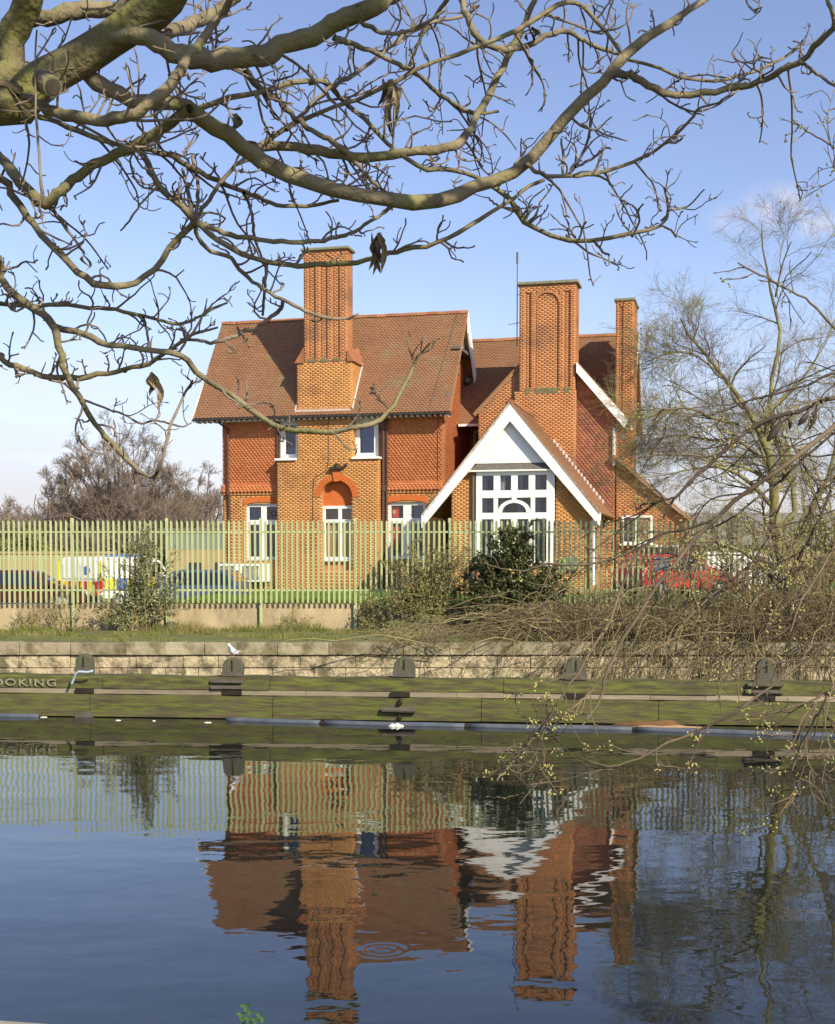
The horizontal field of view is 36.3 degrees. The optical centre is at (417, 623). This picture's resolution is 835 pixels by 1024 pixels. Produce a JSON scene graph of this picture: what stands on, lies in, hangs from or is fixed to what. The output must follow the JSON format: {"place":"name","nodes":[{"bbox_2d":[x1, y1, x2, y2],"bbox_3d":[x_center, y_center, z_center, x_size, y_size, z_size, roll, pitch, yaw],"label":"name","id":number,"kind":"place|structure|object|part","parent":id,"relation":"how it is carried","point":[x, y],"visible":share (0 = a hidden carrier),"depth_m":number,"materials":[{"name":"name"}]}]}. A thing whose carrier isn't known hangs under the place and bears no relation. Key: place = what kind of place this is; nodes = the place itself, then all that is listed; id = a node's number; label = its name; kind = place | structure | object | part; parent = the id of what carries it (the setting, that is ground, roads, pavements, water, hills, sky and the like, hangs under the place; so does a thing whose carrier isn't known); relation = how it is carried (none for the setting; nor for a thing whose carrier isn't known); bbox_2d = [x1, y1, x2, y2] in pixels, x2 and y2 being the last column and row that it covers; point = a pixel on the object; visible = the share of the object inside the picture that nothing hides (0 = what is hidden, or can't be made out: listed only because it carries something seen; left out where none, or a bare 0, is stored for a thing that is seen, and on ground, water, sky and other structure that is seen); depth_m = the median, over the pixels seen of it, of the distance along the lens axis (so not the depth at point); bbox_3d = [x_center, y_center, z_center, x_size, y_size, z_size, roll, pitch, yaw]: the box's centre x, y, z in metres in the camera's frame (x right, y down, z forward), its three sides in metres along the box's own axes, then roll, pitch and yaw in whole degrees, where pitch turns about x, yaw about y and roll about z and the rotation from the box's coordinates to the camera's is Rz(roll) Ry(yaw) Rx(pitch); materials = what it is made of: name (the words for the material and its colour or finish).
{"place":"outdoors","nodes":[
{"label":"outdoors","id":0,"kind":"place"},
{"bbox_2d":[0,551,116,577],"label":"boundary wall","id":1,"kind":"structure","parent":0,"point":[48,556],"depth_m":75.90,"materials":[{"name":"brick"}]},
{"bbox_2d":[0,599,184,603],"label":"car park","id":2,"kind":"structure","parent":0,"point":[51,603],"depth_m":51.00,"materials":[{"name":"grey asphalt"}]},
{"bbox_2d":[0,570,90,603],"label":"maroon car","id":3,"kind":"object","parent":2,"relation":"on","point":[27,587],"visible":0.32,"depth_m":42.43,"materials":[{"name":"metal"}]},
{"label":"side window","id":4,"kind":"part","parent":3,"relation":"part of","materials":[{"name":"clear glass"}]},
{"bbox_2d":[0,555,100,578],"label":"car park fence","id":5,"kind":"object","parent":2,"relation":"on","point":[27,558],"visible":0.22,"depth_m":65.91,"materials":[{"name":"brown paint"}]},
{"bbox_2d":[0,526,164,565],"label":"dense hedge","id":6,"kind":"object","parent":2,"relation":"on","point":[26,543],"visible":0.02,"depth_m":78.68,"materials":[{"name":"green plant"}]},
{"bbox_2d":[58,554,165,603],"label":"patrol van","id":7,"kind":"object","parent":2,"relation":"on","point":[95,573],"visible":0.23,"depth_m":43.81,"materials":[{"name":"white paint"}]},
{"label":"rear window","id":8,"kind":"part","parent":7,"relation":"part of","materials":[{"name":"white glass"}]},
{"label":"rear window","id":9,"kind":"part","parent":7,"relation":"part of","materials":[{"name":"white glass"}]},
{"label":"side window","id":10,"kind":"part","parent":7,"relation":"part of","materials":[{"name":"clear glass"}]},
{"bbox_2d":[157,570,251,603],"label":"blue car","id":11,"kind":"object","parent":2,"relation":"on","point":[205,581],"visible":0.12,"depth_m":46.12,"materials":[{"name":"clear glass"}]},
{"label":"side window","id":12,"kind":"part","parent":11,"relation":"part of","materials":[{"name":"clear glass"}]},
{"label":"side window","id":13,"kind":"part","parent":11,"relation":"part of","materials":[{"name":"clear glass"}]},
{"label":"rear window","id":14,"kind":"part","parent":11,"relation":"part of","materials":[{"name":"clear glass"}]},
{"bbox_2d":[680,513,834,581],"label":"long outbuilding","id":15,"kind":"structure","parent":2,"relation":"on","point":[760,516],"depth_m":74.66,"materials":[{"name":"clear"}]},
{"bbox_2d":[163,529,222,573],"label":"shed","id":16,"kind":"structure","parent":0,"point":[195,548],"depth_m":71.85,"materials":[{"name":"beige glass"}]},
{"bbox_2d":[189,562,200,569],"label":"window","id":17,"kind":"structure","parent":16,"relation":"in","point":[195,563],"depth_m":71.84,"materials":[{"name":"white glass"}]},
{"bbox_2d":[0,716,834,1023],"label":"river water","id":18,"kind":"structure","parent":0,"point":[184,870],"depth_m":13.48,"materials":[{"name":"blue liquid"}]},
{"bbox_2d":[0,713,39,717],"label":"floating boom","id":19,"kind":"object","parent":18,"relation":"on","point":[18,715],"visible":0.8,"depth_m":27.14,"materials":[{"name":"plastic"}]},
{"bbox_2d":[389,723,402,726],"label":"floating litter","id":20,"kind":"object","parent":18,"relation":"on","point":[395,725],"visible":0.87,"depth_m":25.61,"materials":[{"name":"white plastic"}]},
{"bbox_2d":[0,672,834,725],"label":"timber waling","id":21,"kind":"object","parent":18,"relation":"in","point":[361,698],"visible":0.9,"depth_m":26.47,"materials":[{"name":"green wood"}]},
{"bbox_2d":[70,670,93,684],"bbox_3d":[-7.112,1.141,26.936,0.534,0.337,0.107,1,3,12],"label":"mooring rope","id":22,"kind":"object","parent":21,"relation":"hanging from","point":[74,677],"visible":1,"depth_m":26.90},
{"bbox_2d":[74,653,94,675],"bbox_3d":[-7.157,1.067,27.406,0.393,0.831,0.250,0,3,6],"label":"fender post","id":23,"kind":"object","parent":21,"relation":"on","point":[85,662],"visible":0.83,"depth_m":27.30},
{"bbox_2d":[221,657,243,676],"bbox_3d":[-3.920,1.111,27.069,0.456,0.778,0.250,0,3,6],"label":"fender post","id":24,"kind":"object","parent":21,"relation":"on","point":[233,667],"visible":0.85,"depth_m":26.96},
{"bbox_2d":[227,643,240,657],"bbox_3d":[-3.918,0.585,27.066,0.180,0.344,0.415,2,3,35],"label":"white gull","id":25,"kind":"object","parent":24,"relation":"on","point":[232,651],"visible":1,"depth_m":27.00,"materials":[{"name":"white"}]},
{"bbox_2d":[393,656,415,678],"bbox_3d":[-0.273,1.104,26.688,0.472,0.829,0.250,0,3,6],"label":"fender post","id":26,"kind":"object","parent":21,"relation":"on","point":[404,666],"visible":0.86,"depth_m":26.57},
{"bbox_2d":[565,657,586,680],"bbox_3d":[3.272,1.119,26.318,0.444,0.835,0.250,0,3,6],"label":"fender post","id":27,"kind":"object","parent":21,"relation":"on","point":[573,665],"visible":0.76,"depth_m":26.21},
{"bbox_2d":[755,658,776,681],"bbox_3d":[7.087,1.135,25.921,0.416,0.845,0.250,0,3,6],"label":"fender post","id":28,"kind":"object","parent":21,"relation":"on","point":[767,672],"visible":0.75,"depth_m":25.81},
{"bbox_2d":[226,717,834,736],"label":"floating boom","id":29,"kind":"object","parent":18,"relation":"on","point":[663,729],"visible":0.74,"depth_m":25.38,"materials":[{"name":"plastic"}]},
{"bbox_2d":[612,720,706,724],"bbox_3d":[4.988,2.023,25.883,2.049,0.134,0.209,0,3,0],"label":"driftwood","id":30,"kind":"object","parent":18,"relation":"on","point":[665,722],"visible":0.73,"depth_m":25.83,"materials":[{"name":"brown wood"}]},
{"bbox_2d":[634,725,696,727],"bbox_3d":[4.952,2.070,25.474,1.613,0.080,0.100,0,3,0],"label":"wood splinter","id":31,"kind":"object","parent":18,"relation":"on","point":[675,726],"visible":0.47,"depth_m":25.45,"materials":[{"name":"beige wood"}]},
{"bbox_2d":[0,641,834,680],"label":"stone quay wall","id":32,"kind":"structure","parent":0,"point":[315,659],"depth_m":31.08,"materials":[{"name":"beige stone"}]},
{"bbox_2d":[324,591,834,681],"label":"quay brambles","id":33,"kind":"object","parent":32,"relation":"attached to","point":[666,638],"visible":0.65,"depth_m":30.70,"materials":[{"name":"brown plant"}]},
{"bbox_2d":[0,626,834,642],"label":"grass verge","id":34,"kind":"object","parent":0,"point":[198,638],"depth_m":32.70,"materials":[{"name":"plant"}]},
{"bbox_2d":[9,596,43,630],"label":"dry stems","id":35,"kind":"object","parent":34,"relation":"on","point":[28,618],"visible":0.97,"depth_m":36.61,"materials":[{"name":"beige plant"}]},
{"bbox_2d":[42,585,85,631],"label":"dry stems","id":36,"kind":"object","parent":34,"relation":"on","point":[55,613],"visible":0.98,"depth_m":36.60,"materials":[{"name":"beige plant"}]},
{"bbox_2d":[68,522,189,631],"bbox_3d":[-8.213,-1.224,36.251,3.547,3.455,1.363,0,3,0],"label":"ivy bush","id":37,"kind":"object","parent":34,"relation":"on","point":[141,600],"visible":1,"depth_m":36.30,"materials":[{"name":"green plant"}]},
{"bbox_2d":[1,617,583,633],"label":"wall foot grass","id":38,"kind":"structure","parent":34,"relation":"on","point":[185,628],"depth_m":36.36,"materials":[{"name":"green plant"}]},
{"bbox_2d":[276,600,313,629],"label":"dry stems","id":39,"kind":"object","parent":34,"relation":"on","point":[284,621],"visible":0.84,"depth_m":36.60,"materials":[{"name":"beige plant"}]},
{"bbox_2d":[356,585,390,630],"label":"dry stems","id":40,"kind":"object","parent":34,"relation":"on","point":[368,607],"visible":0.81,"depth_m":36.58,"materials":[{"name":"beige plant"}]},
{"bbox_2d":[0,604,785,630],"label":"retaining wall","id":41,"kind":"structure","parent":34,"relation":"on","point":[337,616],"depth_m":37.02,"materials":[{"name":"concrete"}]},
{"bbox_2d":[355,520,474,637],"bbox_3d":[0.366,-1.140,35.114,3.433,3.797,4.093,-2,3,-34],"label":"olive scrub","id":42,"kind":"object","parent":34,"relation":"on","point":[423,594],"visible":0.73,"depth_m":35.89,"materials":[{"name":"green plant"}]},
{"bbox_2d":[0,518,832,629],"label":"palisade fence","id":43,"kind":"object","parent":34,"relation":"on","point":[260,532],"visible":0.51,"depth_m":36.73,"materials":[{"name":"green metal"}]},
{"bbox_2d":[247,610,586,670],"bbox_3d":[0.583,0.465,32.144,9.518,1.771,4.773,0,3,0],"label":"scrub","id":44,"kind":"object","parent":34,"relation":"on","point":[424,631],"visible":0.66,"depth_m":30.99,"materials":[{"name":"brown plant"}]},
{"bbox_2d":[453,518,593,632],"bbox_3d":[2.919,-1.065,35.498,4.033,3.748,2.077,0,3,0],"label":"holly bush","id":45,"kind":"object","parent":34,"relation":"on","point":[497,580],"visible":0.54,"depth_m":35.31,"materials":[{"name":"green plant"}]},
{"bbox_2d":[349,581,703,674],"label":"bramble trails","id":46,"kind":"object","parent":34,"relation":"on","point":[523,626],"visible":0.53,"depth_m":31.81,"materials":[{"name":"brown plant"}]},
{"bbox_2d":[395,583,740,677],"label":"long bramble arches","id":47,"kind":"structure","parent":34,"relation":"on","point":[636,597],"depth_m":32.59,"materials":[{"name":"brown plant"}]},
{"bbox_2d":[358,572,834,665],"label":"bramble thicket","id":48,"kind":"object","parent":34,"relation":"on","point":[699,617],"visible":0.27,"depth_m":32.63,"materials":[{"name":"brown plant"}]},
{"bbox_2d":[513,536,834,660],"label":"brambles","id":49,"kind":"object","parent":34,"relation":"on","point":[754,594],"visible":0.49,"depth_m":32.12,"materials":[{"name":"brown plant"}]},
{"bbox_2d":[569,537,834,636],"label":"bramble thicket","id":50,"kind":"object","parent":34,"relation":"on","point":[829,581],"visible":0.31,"depth_m":33.99,"materials":[{"name":"brown plant"}]},
{"bbox_2d":[579,176,834,622],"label":"leaning bare tree","id":51,"kind":"object","parent":34,"relation":"on","point":[771,501],"visible":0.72,"depth_m":33.80,"materials":[{"name":"brown plant"}]},
{"bbox_2d":[0,0,834,525],"label":"sky","id":52,"kind":"structure","parent":0,"point":[727,154],"materials":[{"name":"blue"}]},
{"bbox_2d":[162,582,834,603],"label":"lawn","id":53,"kind":"structure","parent":0,"point":[396,603],"depth_m":42.02,"materials":[{"name":"green plant"}]},
{"bbox_2d":[192,245,694,594],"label":"brick house","id":54,"kind":"structure","parent":53,"relation":"on","point":[468,428],"depth_m":53.19,"materials":[{"name":"orange brick"}]},
{"bbox_2d":[220,564,242,574],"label":"air conditioner","id":55,"kind":"object","parent":54,"relation":"attached to","point":[226,566],"visible":0.09,"depth_m":54.59,"materials":[{"name":"white paint"}]},
{"bbox_2d":[243,564,269,582],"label":"air conditioner","id":56,"kind":"object","parent":54,"relation":"attached to","point":[257,572],"visible":0.66,"depth_m":54.33,"materials":[{"name":"white paint"}]},
{"bbox_2d":[246,504,276,560],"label":"window","id":57,"kind":"structure","parent":54,"relation":"in","point":[254,511],"depth_m":55.04,"materials":[{"name":"white paint"}]},
{"bbox_2d":[274,420,296,460],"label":"window","id":58,"kind":"structure","parent":54,"relation":"in","point":[288,452],"depth_m":54.36,"materials":[{"name":"white paint"}]},
{"bbox_2d":[323,506,352,560],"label":"window","id":59,"kind":"structure","parent":54,"relation":"in","point":[339,508],"depth_m":53.75,"materials":[{"name":"white paint"}]},
{"bbox_2d":[351,418,381,458],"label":"window","id":60,"kind":"structure","parent":54,"relation":"in","point":[367,438],"depth_m":53.54,"materials":[{"name":"white paint"}]},
{"bbox_2d":[388,502,425,560],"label":"window","id":61,"kind":"structure","parent":54,"relation":"in","point":[398,511],"depth_m":53.38,"materials":[{"name":"white paint"}]},
{"bbox_2d":[473,430,477,446],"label":"window","id":62,"kind":"structure","parent":54,"relation":"in","point":[474,431],"depth_m":57.64,"materials":[{"name":"brown paint"}]},
{"bbox_2d":[476,471,555,565],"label":"window","id":63,"kind":"structure","parent":54,"relation":"in","point":[525,496],"depth_m":47.99,"materials":[{"name":"white paint"}]},
{"bbox_2d":[620,515,652,545],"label":"window","id":64,"kind":"structure","parent":54,"relation":"in","point":[647,516],"depth_m":51.89,"materials":[{"name":"white paint"}]},
{"bbox_2d":[613,554,735,597],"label":"red car","id":65,"kind":"object","parent":53,"relation":"on","point":[640,571],"visible":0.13,"depth_m":42.53,"materials":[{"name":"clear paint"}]},
{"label":"rear window","id":66,"kind":"part","parent":65,"relation":"part of","materials":[{"name":"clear glass"}]},
{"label":"side window","id":67,"kind":"part","parent":65,"relation":"part of","materials":[{"name":"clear glass"}]},
{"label":"side window","id":68,"kind":"part","parent":65,"relation":"part of","materials":[{"name":"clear glass"}]},
{"bbox_2d":[692,552,780,587],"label":"silver van","id":69,"kind":"object","parent":53,"relation":"on","point":[739,565],"visible":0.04,"depth_m":53.06,"materials":[{"name":"white paint"}]},
{"bbox_2d":[752,626,775,664],"bbox_3d":[7.187,0.486,26.357,0.519,0.866,0.023,0,3,0],"label":"drooping stem","id":70,"kind":"object","parent":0,"point":[757,647],"visible":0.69,"depth_m":26.35,"materials":[{"name":"brown plant"}]},
{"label":"near bank","id":71,"kind":"structure","parent":0,"visible":0},
{"bbox_2d":[0,1021,40,1023],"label":"quay edge","id":72,"kind":"object","parent":71,"relation":"on","point":[6,1022],"depth_m":4.54,"materials":[{"name":"stone"}]},
{"bbox_2d":[237,1003,265,1023],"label":"leafy sprig","id":73,"kind":"object","parent":72,"relation":"on","point":[244,1019],"visible":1,"depth_m":4.84,"materials":[{"name":"green plant"}]},
{"bbox_2d":[0,0,834,486],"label":"overhanging tree","id":74,"kind":"object","parent":71,"relation":"on","point":[32,90],"visible":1,"depth_m":5.14,"materials":[{"name":"brown plant"}]},
{"bbox_2d":[482,80,834,838],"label":"budding tree","id":75,"kind":"object","parent":71,"relation":"on","point":[774,432],"visible":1,"depth_m":6.44,"materials":[{"name":"brown plant"}]},
{"label":"far ground","id":76,"kind":"structure","parent":0,"visible":0},
{"bbox_2d":[0,505,68,550],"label":"bare tree","id":77,"kind":"object","parent":76,"relation":"on","point":[6,513],"visible":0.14,"depth_m":83.39,"materials":[{"name":"brown plant"}]},
{"bbox_2d":[1,452,107,550],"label":"bare tree","id":78,"kind":"object","parent":76,"relation":"on","point":[47,474],"visible":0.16,"depth_m":87.44,"materials":[{"name":"brown plant"}]},
{"bbox_2d":[0,497,220,550],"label":"bare thicket","id":79,"kind":"object","parent":76,"relation":"on","point":[46,520],"visible":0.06,"depth_m":83.11,"materials":[{"name":"brown plant"}]},
{"bbox_2d":[40,405,198,550],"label":"bare tree","id":80,"kind":"object","parent":76,"relation":"on","point":[95,498],"visible":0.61,"depth_m":83.77,"materials":[{"name":"plant"}]},
{"bbox_2d":[80,483,222,566],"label":"bare tree","id":81,"kind":"object","parent":76,"relation":"on","point":[178,515],"visible":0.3,"depth_m":79.29,"materials":[{"name":"brown plant"}]},
{"bbox_2d":[142,459,222,528],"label":"bare tree","id":82,"kind":"object","parent":76,"relation":"on","point":[189,493],"visible":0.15,"depth_m":90.67,"materials":[{"name":"brown plant"}]}
]}

